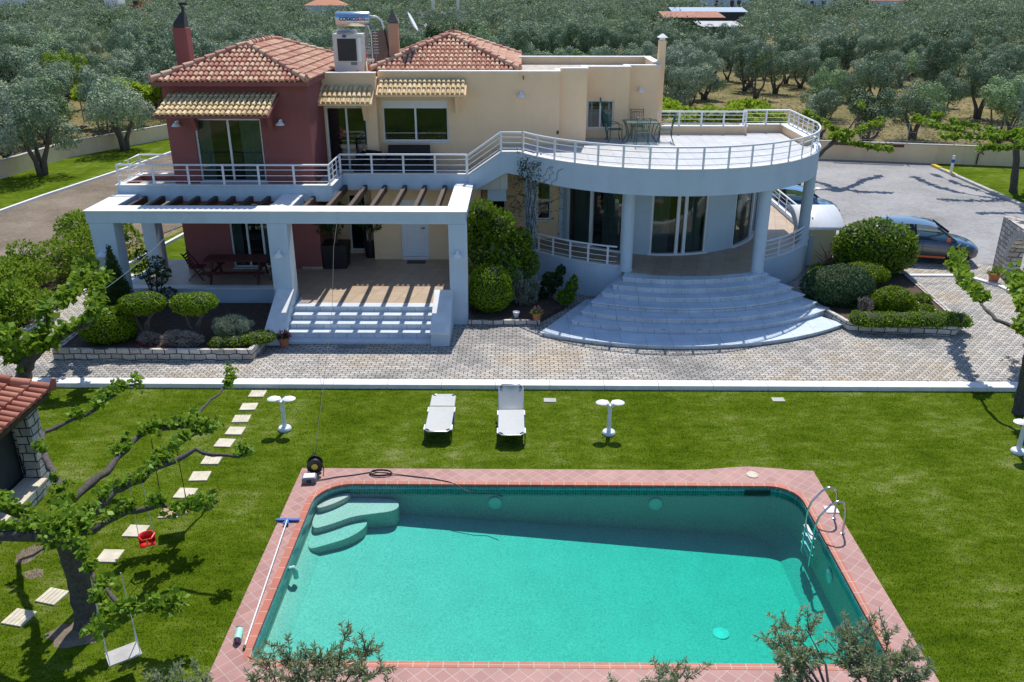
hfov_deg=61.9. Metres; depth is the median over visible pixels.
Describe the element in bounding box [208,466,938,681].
swimming pool
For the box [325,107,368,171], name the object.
balcony door
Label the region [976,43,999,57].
olive tree
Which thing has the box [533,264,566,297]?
dark shrub
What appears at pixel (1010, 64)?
olive tree
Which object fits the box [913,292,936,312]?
ground plants
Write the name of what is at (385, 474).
power cable
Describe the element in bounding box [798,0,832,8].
white building
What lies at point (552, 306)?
stone planter
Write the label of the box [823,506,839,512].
floor plate
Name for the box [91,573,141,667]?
garden swing
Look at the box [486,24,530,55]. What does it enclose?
olive tree
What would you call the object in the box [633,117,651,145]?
garden chair
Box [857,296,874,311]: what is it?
grey shrub
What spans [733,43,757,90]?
olive tree
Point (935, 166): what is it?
painted kerb
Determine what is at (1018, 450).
garden lamp
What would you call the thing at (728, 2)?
country house
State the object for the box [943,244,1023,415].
mulberry tree
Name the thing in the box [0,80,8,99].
olive tree
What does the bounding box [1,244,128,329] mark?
shrub bed
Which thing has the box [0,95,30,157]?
dark tree
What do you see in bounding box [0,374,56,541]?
stone hut
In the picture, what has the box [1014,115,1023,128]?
olive tree
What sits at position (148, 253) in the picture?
washing line
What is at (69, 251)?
leafy shrub
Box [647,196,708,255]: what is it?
glazed door
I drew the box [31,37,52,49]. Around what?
olive tree
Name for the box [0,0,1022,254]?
ground
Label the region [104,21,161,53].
olive tree
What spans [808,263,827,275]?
ground cover
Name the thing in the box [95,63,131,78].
olive tree
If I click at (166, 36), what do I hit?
olive tree
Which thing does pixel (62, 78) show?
olive tree
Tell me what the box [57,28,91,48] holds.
olive tree
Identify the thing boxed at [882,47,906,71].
olive tree
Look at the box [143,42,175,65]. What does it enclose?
olive tree
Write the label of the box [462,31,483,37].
olive tree
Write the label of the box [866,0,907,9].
country house
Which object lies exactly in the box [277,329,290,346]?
flower pot
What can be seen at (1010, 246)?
stone wall
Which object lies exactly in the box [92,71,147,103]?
olive tree
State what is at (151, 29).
olive tree
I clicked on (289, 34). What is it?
olive tree
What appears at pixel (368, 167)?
wicker armchair
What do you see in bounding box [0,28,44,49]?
olive tree
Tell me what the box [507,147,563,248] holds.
creeping vine
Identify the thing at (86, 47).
olive tree
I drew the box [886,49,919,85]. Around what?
olive tree
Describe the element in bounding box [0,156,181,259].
dirt road
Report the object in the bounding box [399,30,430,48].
olive tree
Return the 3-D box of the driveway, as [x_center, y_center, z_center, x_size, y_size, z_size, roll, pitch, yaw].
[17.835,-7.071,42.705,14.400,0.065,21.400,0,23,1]
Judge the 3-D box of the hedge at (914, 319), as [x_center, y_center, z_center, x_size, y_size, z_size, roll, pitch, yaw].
[12.251,-0.729,26.258,3.778,0.499,1.051,0,23,1]
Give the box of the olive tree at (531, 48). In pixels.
[520,42,534,55]
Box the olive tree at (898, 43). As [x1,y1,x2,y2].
[889,35,909,49]
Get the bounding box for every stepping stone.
[1,608,36,627]
[35,587,68,605]
[97,549,124,562]
[122,525,149,537]
[173,488,197,498]
[188,471,211,481]
[200,456,222,464]
[213,438,235,447]
[225,427,245,434]
[231,415,250,422]
[239,403,257,410]
[248,390,266,397]
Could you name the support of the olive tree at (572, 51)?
on the ground at (794, 106)
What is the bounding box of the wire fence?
[662,117,1008,144]
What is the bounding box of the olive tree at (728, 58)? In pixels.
[721,45,738,80]
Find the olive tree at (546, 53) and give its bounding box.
[531,48,572,55]
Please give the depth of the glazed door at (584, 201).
30.75 m
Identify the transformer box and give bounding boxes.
[302,473,316,483]
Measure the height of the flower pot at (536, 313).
0.480 m
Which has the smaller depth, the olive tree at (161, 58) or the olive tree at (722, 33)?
the olive tree at (161, 58)
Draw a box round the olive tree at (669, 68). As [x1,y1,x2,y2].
[664,64,694,93]
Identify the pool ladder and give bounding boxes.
[800,486,846,569]
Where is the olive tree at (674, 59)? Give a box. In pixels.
[665,44,694,92]
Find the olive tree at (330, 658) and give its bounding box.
[242,619,406,681]
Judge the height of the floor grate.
0.012 m
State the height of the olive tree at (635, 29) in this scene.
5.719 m
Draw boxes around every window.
[382,101,449,142]
[490,201,505,215]
[523,182,551,220]
[586,100,613,129]
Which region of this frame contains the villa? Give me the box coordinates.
[82,2,842,348]
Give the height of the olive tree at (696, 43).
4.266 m
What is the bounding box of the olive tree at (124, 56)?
[110,48,150,68]
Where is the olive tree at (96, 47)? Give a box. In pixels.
[89,40,101,58]
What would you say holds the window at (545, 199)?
in the villa
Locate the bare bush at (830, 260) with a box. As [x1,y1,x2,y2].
[815,243,838,265]
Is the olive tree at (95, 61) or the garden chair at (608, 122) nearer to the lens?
the garden chair at (608, 122)
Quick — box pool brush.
[243,518,299,649]
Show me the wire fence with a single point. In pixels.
(930, 141)
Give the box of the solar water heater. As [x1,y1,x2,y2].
[335,11,390,71]
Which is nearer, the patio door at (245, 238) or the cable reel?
the cable reel
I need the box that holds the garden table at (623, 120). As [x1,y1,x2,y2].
[622,119,659,142]
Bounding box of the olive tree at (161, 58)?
[152,48,199,73]
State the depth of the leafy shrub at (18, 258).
30.29 m
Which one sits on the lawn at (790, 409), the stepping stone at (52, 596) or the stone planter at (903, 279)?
the stepping stone at (52, 596)
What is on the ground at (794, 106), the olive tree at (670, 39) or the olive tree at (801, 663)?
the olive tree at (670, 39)
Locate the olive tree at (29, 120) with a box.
[0,78,84,175]
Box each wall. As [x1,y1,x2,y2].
[0,124,168,178]
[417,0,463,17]
[813,140,1023,166]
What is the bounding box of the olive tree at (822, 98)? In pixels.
[805,88,844,137]
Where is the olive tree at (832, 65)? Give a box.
[803,56,840,89]
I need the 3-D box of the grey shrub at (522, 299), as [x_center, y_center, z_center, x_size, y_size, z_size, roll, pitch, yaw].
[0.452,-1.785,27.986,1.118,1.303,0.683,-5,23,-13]
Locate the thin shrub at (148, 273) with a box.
[131,248,177,298]
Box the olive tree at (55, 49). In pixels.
[32,39,71,64]
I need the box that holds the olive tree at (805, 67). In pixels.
[786,46,821,87]
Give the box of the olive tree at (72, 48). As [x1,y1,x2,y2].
[53,40,83,58]
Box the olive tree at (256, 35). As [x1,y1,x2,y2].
[248,31,273,38]
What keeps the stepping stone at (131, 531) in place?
on the lawn at (790, 409)
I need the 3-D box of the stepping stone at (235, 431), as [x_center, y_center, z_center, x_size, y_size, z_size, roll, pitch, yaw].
[-6.693,2.188,20.651,0.400,0.058,0.380,1,23,2]
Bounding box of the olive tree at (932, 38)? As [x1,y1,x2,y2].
[909,35,942,51]
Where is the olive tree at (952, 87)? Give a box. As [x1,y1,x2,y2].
[920,70,970,120]
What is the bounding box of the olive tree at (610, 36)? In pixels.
[602,29,621,53]
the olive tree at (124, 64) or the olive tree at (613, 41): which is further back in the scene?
the olive tree at (613, 41)
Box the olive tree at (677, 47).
[656,43,686,86]
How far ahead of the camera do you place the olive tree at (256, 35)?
84.97 m
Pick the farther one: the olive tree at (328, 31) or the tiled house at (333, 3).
the tiled house at (333, 3)
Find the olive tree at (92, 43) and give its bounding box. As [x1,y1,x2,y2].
[84,36,94,46]
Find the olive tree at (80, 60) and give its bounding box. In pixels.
[56,52,90,85]
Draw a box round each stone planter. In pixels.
[52,303,271,360]
[468,280,562,325]
[803,261,961,335]
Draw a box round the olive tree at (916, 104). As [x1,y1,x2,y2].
[887,77,950,139]
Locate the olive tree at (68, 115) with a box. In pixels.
[39,94,75,131]
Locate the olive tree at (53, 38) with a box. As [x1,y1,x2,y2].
[37,32,76,49]
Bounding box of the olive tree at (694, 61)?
[686,48,727,99]
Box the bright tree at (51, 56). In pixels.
[38,47,87,96]
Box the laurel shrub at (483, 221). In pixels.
[467,198,540,283]
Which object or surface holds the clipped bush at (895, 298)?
on the stone planter at (903, 279)
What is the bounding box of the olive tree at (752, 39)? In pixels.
[738,36,755,44]
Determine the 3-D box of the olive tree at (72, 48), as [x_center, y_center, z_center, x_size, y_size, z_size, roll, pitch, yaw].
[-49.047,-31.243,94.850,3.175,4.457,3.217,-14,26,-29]
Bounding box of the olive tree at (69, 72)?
[39,61,76,108]
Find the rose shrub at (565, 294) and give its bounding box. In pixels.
[556,274,578,306]
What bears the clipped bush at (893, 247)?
on the stone planter at (903, 279)
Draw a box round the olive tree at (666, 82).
[663,66,680,97]
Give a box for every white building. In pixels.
[104,0,124,10]
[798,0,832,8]
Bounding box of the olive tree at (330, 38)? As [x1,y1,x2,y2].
[328,28,360,49]
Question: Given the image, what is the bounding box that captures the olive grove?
[0,0,1023,54]
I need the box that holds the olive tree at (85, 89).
[75,68,124,134]
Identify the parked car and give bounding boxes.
[772,185,837,213]
[874,215,977,259]
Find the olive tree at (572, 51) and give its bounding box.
[563,46,588,55]
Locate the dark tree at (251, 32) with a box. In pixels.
[246,29,257,39]
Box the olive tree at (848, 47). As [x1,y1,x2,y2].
[832,32,857,77]
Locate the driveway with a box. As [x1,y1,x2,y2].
[801,159,1023,263]
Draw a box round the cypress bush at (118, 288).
[103,244,141,317]
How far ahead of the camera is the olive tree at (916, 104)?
57.88 m
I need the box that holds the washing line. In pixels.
[87,212,189,300]
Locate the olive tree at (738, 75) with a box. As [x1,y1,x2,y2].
[733,64,749,82]
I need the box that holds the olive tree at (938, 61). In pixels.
[913,36,960,86]
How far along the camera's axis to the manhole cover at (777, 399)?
22.18 m
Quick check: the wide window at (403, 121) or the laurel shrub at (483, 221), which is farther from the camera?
the wide window at (403, 121)
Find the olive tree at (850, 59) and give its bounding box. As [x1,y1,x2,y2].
[838,50,855,71]
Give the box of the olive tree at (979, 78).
[954,51,1013,118]
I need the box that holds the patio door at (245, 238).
[229,204,271,268]
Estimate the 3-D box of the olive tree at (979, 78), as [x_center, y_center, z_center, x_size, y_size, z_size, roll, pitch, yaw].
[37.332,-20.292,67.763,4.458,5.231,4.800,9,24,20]
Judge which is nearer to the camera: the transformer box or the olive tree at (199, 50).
the transformer box
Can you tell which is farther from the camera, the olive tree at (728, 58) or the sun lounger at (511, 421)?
the olive tree at (728, 58)
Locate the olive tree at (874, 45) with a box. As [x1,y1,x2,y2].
[857,34,894,61]
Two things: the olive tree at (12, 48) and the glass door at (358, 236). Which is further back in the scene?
the olive tree at (12, 48)
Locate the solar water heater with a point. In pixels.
(379, 47)
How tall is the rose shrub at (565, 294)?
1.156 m
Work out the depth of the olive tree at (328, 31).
109.78 m
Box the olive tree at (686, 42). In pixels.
[667,38,694,61]
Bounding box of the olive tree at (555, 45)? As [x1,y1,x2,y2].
[552,38,591,54]
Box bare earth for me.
[15,544,107,648]
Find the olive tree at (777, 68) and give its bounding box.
[759,51,802,93]
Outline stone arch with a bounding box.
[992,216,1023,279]
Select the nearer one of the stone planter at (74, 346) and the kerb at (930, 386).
the kerb at (930, 386)
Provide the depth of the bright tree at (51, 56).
80.47 m
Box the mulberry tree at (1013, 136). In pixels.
[910,108,1023,192]
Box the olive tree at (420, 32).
[399,28,423,40]
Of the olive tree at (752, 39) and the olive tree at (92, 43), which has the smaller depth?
the olive tree at (752, 39)
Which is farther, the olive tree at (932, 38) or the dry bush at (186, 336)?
the olive tree at (932, 38)
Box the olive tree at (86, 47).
[66,43,92,64]
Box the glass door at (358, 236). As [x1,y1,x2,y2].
[347,194,367,251]
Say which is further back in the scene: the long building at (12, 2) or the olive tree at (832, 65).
the long building at (12, 2)
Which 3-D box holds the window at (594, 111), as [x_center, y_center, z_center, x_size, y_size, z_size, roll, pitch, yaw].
[3.298,-8.491,31.994,1.060,1.075,0.302,0,23,1]
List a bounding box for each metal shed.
[658,11,725,31]
[668,7,747,22]
[694,21,742,38]
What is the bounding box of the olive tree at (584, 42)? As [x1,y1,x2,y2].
[558,18,599,55]
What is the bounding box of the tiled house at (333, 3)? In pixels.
[305,0,346,14]
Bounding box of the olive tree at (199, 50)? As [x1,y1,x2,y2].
[162,24,217,62]
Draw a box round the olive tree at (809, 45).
[801,41,833,79]
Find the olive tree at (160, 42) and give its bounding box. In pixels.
[137,38,170,55]
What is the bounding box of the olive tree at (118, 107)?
[82,75,156,150]
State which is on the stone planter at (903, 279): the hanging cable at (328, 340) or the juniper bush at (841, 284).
the juniper bush at (841, 284)
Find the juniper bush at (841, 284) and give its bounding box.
[798,262,876,306]
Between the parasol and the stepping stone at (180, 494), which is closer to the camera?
the stepping stone at (180, 494)
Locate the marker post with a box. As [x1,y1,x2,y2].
[950,155,955,172]
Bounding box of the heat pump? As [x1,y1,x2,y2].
[332,29,366,71]
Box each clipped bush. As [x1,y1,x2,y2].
[78,305,137,345]
[116,290,167,332]
[169,291,219,335]
[468,262,513,312]
[830,216,920,273]
[845,261,890,284]
[870,284,917,312]
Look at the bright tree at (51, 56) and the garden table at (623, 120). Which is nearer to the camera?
the garden table at (623, 120)
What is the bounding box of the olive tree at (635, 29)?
[621,19,643,45]
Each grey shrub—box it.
[511,268,540,305]
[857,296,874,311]
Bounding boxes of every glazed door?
[566,188,623,252]
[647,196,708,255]
[731,192,756,247]
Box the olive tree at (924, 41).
[904,31,934,75]
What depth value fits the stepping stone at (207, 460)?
19.33 m
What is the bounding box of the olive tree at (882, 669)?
[817,606,938,681]
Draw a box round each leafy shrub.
[0,239,43,284]
[0,259,57,302]
[0,279,59,326]
[0,309,9,327]
[35,225,97,283]
[52,208,89,251]
[74,217,144,257]
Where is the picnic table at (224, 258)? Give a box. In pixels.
[199,254,270,284]
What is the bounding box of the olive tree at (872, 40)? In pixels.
[857,34,890,61]
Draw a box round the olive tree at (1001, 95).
[978,73,1023,143]
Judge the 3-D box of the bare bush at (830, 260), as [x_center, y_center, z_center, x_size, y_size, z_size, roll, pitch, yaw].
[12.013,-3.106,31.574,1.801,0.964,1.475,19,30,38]
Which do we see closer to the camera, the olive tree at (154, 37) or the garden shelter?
the garden shelter
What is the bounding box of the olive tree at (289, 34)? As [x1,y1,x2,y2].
[282,28,314,38]
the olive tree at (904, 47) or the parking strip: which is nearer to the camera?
the parking strip
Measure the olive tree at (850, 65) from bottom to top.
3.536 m
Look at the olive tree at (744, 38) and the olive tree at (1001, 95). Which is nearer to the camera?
the olive tree at (1001, 95)
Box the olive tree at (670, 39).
[649,26,679,51]
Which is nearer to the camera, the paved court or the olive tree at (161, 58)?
the paved court
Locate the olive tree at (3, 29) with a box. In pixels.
[0,22,29,47]
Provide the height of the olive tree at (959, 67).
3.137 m
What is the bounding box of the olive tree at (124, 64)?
[104,57,142,81]
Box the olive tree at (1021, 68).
[1004,60,1023,74]
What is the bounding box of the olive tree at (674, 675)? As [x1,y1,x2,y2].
[606,655,713,681]
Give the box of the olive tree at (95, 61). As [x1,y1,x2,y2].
[83,51,114,71]
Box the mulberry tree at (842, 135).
[798,99,894,185]
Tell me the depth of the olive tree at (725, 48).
91.59 m
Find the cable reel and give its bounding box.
[307,452,323,475]
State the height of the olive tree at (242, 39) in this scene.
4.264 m
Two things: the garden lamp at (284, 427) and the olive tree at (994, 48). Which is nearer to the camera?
the garden lamp at (284, 427)
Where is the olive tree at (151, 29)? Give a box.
[143,25,164,46]
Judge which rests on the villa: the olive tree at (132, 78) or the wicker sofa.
the wicker sofa
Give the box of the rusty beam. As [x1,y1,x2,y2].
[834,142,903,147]
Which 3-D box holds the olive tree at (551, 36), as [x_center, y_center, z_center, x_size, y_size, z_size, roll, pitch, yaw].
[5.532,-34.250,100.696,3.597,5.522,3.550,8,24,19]
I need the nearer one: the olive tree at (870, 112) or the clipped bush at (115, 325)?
the clipped bush at (115, 325)
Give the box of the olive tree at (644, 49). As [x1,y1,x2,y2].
[622,40,657,56]
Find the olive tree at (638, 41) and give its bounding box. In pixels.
[621,31,652,51]
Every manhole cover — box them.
[544,398,555,402]
[771,397,784,401]
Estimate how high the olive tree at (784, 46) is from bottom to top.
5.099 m
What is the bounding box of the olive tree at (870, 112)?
[847,87,902,141]
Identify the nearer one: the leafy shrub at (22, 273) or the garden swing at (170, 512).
the garden swing at (170, 512)
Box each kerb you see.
[0,151,170,212]
[22,289,85,331]
[32,377,1017,391]
[129,233,183,277]
[910,274,1008,290]
[931,164,956,173]
[939,168,1023,207]
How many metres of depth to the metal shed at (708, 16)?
191.78 m
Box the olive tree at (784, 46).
[775,35,805,83]
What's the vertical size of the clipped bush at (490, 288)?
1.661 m
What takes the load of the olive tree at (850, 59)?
on the ground at (794, 106)
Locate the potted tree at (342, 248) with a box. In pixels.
[315,201,350,268]
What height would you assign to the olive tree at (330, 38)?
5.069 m
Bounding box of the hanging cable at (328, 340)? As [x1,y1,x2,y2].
[314,216,337,452]
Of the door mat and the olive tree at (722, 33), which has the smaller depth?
the door mat
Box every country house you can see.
[699,0,748,6]
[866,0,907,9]
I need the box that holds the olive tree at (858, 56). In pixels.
[842,48,869,68]
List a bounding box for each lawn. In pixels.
[0,139,170,208]
[0,387,1023,681]
[128,230,186,272]
[773,189,802,194]
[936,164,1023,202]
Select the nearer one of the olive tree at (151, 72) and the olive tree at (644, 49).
the olive tree at (151, 72)
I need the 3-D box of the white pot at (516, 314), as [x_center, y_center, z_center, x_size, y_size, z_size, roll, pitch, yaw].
[0.131,-0.845,27.133,0.228,0.180,0.226,0,23,1]
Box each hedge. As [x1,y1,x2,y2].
[207,329,276,347]
[847,309,973,328]
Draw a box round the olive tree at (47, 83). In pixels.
[5,74,67,144]
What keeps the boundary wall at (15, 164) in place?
on the ground at (794, 106)
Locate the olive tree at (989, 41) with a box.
[977,35,1000,52]
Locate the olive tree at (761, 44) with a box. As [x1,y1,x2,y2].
[739,39,764,87]
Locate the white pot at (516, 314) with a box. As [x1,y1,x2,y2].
[513,311,519,317]
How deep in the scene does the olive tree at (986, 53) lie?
82.75 m
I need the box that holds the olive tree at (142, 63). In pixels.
[131,50,173,108]
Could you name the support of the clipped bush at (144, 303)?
on the stone planter at (74, 346)
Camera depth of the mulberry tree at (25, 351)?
22.58 m
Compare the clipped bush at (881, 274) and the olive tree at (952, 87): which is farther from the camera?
the olive tree at (952, 87)
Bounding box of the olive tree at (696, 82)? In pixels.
[663,65,716,106]
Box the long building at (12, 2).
[0,0,41,7]
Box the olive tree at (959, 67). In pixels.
[933,53,963,77]
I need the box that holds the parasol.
[600,97,607,139]
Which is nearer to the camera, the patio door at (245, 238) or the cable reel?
the cable reel
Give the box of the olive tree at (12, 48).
[0,43,50,67]
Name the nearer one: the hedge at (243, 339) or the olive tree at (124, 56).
the hedge at (243, 339)
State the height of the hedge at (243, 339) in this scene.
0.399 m
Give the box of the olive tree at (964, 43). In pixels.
[948,30,974,74]
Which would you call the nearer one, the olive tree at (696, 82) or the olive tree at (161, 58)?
the olive tree at (161, 58)
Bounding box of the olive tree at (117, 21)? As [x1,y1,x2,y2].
[111,19,140,39]
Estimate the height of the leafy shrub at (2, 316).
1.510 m
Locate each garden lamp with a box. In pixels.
[267,396,295,432]
[596,399,624,436]
[1010,418,1023,455]
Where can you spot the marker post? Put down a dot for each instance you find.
(952, 163)
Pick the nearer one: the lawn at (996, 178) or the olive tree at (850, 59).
the lawn at (996, 178)
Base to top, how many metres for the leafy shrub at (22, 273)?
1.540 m
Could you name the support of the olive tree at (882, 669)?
on the lawn at (790, 409)
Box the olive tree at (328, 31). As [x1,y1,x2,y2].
[326,28,333,46]
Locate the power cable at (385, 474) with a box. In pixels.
[317,469,502,495]
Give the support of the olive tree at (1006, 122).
on the ground at (794, 106)
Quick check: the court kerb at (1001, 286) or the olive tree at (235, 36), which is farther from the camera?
the olive tree at (235, 36)
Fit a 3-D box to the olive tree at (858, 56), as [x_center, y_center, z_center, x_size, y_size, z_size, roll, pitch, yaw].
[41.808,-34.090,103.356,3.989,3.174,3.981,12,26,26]
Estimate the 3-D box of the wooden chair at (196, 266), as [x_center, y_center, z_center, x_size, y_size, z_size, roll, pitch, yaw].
[-10.648,-2.549,28.654,0.665,0.970,0.505,0,23,1]
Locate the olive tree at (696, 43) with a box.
[693,37,719,60]
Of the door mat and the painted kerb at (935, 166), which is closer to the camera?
the door mat
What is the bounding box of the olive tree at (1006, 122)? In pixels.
[988,77,1023,129]
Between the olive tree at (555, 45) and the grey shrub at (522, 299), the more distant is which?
the olive tree at (555, 45)
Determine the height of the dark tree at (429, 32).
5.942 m
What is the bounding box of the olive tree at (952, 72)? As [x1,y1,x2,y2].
[926,59,956,87]
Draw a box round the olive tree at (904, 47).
[899,42,924,78]
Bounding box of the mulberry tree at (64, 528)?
[0,362,256,642]
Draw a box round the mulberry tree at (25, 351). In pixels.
[0,254,114,378]
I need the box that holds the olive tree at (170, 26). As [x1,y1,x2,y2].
[162,20,196,33]
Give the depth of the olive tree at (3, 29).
107.76 m
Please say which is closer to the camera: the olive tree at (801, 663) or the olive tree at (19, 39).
the olive tree at (801, 663)
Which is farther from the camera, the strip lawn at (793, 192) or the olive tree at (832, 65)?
the olive tree at (832, 65)
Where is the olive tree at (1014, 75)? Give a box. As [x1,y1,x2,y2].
[1004,70,1023,84]
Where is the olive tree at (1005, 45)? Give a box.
[999,42,1023,76]
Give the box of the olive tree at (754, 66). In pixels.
[743,41,780,98]
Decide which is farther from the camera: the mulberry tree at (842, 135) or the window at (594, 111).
the mulberry tree at (842, 135)
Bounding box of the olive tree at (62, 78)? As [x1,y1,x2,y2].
[11,66,73,98]
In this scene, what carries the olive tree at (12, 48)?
on the ground at (794, 106)
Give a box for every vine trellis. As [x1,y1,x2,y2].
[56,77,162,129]
[661,96,787,124]
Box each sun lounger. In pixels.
[423,394,455,441]
[497,384,525,445]
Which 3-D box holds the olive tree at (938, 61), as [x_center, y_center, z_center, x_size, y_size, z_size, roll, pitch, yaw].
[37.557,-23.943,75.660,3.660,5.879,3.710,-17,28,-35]
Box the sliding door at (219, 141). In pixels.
[195,119,267,182]
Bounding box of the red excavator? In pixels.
[128,0,148,11]
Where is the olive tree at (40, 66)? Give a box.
[25,60,75,88]
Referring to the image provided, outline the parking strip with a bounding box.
[799,263,1023,275]
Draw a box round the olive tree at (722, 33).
[716,23,744,68]
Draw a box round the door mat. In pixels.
[407,260,425,263]
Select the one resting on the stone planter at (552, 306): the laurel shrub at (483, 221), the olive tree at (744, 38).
the laurel shrub at (483, 221)
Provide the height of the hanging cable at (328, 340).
3.211 m
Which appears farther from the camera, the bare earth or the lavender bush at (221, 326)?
the lavender bush at (221, 326)
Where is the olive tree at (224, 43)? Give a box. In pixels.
[202,40,231,47]
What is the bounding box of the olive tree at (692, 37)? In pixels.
[684,34,705,52]
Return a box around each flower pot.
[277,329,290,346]
[531,306,543,320]
[987,266,1003,282]
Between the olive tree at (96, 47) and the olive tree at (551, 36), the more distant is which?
the olive tree at (96, 47)
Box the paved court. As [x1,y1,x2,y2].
[0,273,1023,381]
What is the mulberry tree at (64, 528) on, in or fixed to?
on the bare earth
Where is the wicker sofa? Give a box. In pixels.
[382,145,433,172]
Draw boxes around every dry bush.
[136,330,161,344]
[159,329,204,347]
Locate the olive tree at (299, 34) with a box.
[290,27,326,45]
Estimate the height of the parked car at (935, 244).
1.624 m
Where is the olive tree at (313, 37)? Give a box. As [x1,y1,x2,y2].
[283,29,327,48]
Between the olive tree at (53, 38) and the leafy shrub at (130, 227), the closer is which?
the leafy shrub at (130, 227)
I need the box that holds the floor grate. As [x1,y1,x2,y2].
[338,345,366,347]
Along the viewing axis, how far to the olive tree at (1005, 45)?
92.42 m
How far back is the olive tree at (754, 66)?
78.72 m
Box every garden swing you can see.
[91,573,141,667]
[128,475,155,547]
[151,439,188,518]
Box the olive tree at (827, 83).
[798,66,852,117]
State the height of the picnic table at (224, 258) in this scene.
0.783 m
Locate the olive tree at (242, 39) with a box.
[226,35,247,45]
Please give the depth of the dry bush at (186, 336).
24.50 m
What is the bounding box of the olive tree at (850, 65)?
[849,59,887,93]
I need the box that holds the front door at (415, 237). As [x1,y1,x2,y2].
[400,200,429,259]
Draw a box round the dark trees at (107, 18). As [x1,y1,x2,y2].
[0,0,1023,50]
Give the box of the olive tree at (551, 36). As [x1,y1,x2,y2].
[545,26,563,54]
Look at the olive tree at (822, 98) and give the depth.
58.90 m
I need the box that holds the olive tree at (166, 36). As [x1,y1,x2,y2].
[163,21,203,43]
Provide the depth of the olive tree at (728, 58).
94.25 m
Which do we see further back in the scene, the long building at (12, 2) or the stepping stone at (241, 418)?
the long building at (12, 2)
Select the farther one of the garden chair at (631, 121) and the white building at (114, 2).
the white building at (114, 2)
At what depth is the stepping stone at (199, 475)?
18.71 m
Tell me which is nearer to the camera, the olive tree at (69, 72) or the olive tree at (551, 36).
the olive tree at (69, 72)
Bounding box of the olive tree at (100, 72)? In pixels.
[75,63,110,83]
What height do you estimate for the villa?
9.400 m
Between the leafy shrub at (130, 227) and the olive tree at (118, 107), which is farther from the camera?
the olive tree at (118, 107)
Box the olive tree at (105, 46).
[102,32,120,63]
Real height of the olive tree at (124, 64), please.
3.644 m
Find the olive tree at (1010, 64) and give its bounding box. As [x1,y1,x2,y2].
[992,48,1023,81]
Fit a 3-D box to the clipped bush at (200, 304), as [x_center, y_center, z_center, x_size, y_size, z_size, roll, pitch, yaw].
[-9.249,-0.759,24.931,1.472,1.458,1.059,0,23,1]
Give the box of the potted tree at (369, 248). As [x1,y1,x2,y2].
[355,204,381,257]
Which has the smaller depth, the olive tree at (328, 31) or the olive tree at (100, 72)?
the olive tree at (100, 72)
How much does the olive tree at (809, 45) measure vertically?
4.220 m
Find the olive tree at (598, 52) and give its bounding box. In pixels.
[587,45,627,55]
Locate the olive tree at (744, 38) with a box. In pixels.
[734,34,765,52]
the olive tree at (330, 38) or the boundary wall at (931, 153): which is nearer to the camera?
the boundary wall at (931, 153)
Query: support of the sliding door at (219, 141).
in the villa
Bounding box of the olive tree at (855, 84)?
[833,70,867,101]
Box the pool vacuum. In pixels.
[233,626,243,643]
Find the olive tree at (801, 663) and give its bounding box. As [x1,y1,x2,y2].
[751,604,828,681]
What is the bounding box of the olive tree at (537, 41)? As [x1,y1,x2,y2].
[517,25,550,53]
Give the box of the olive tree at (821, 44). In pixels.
[813,37,845,67]
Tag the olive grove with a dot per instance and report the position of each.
(959, 16)
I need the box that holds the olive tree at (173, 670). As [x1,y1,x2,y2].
[136,656,213,681]
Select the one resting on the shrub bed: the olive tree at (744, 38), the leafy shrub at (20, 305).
the leafy shrub at (20, 305)
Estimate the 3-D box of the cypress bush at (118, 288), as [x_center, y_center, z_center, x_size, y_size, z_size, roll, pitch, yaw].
[-12.050,-1.744,25.914,1.286,2.490,1.244,0,23,1]
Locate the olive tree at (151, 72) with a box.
[140,63,162,107]
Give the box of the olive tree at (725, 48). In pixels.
[696,35,735,81]
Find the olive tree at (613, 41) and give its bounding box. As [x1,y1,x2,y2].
[593,24,622,54]
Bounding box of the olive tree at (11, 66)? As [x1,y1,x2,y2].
[0,47,42,96]
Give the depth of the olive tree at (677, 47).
86.89 m
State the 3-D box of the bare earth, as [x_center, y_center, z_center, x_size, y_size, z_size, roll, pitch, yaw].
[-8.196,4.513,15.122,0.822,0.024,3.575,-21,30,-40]
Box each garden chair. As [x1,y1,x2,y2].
[604,112,622,141]
[629,109,644,138]
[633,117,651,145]
[657,113,677,142]
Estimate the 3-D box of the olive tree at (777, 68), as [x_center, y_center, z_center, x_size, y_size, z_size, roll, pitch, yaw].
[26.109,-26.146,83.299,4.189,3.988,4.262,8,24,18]
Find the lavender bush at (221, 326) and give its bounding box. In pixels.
[211,314,254,334]
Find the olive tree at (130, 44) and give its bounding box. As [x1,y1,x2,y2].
[117,32,148,60]
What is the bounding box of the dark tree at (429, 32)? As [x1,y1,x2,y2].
[424,23,450,37]
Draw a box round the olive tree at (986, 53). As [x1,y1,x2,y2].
[960,47,995,88]
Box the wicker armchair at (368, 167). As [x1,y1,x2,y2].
[353,150,384,172]
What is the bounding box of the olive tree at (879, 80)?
[852,48,911,105]
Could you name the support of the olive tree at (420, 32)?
on the ground at (794, 106)
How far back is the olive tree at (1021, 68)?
87.65 m
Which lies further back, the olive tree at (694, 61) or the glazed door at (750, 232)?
the olive tree at (694, 61)
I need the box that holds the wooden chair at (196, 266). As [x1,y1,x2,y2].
[181,249,207,280]
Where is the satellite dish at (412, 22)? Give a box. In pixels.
[399,12,426,38]
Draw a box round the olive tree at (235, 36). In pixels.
[211,21,243,44]

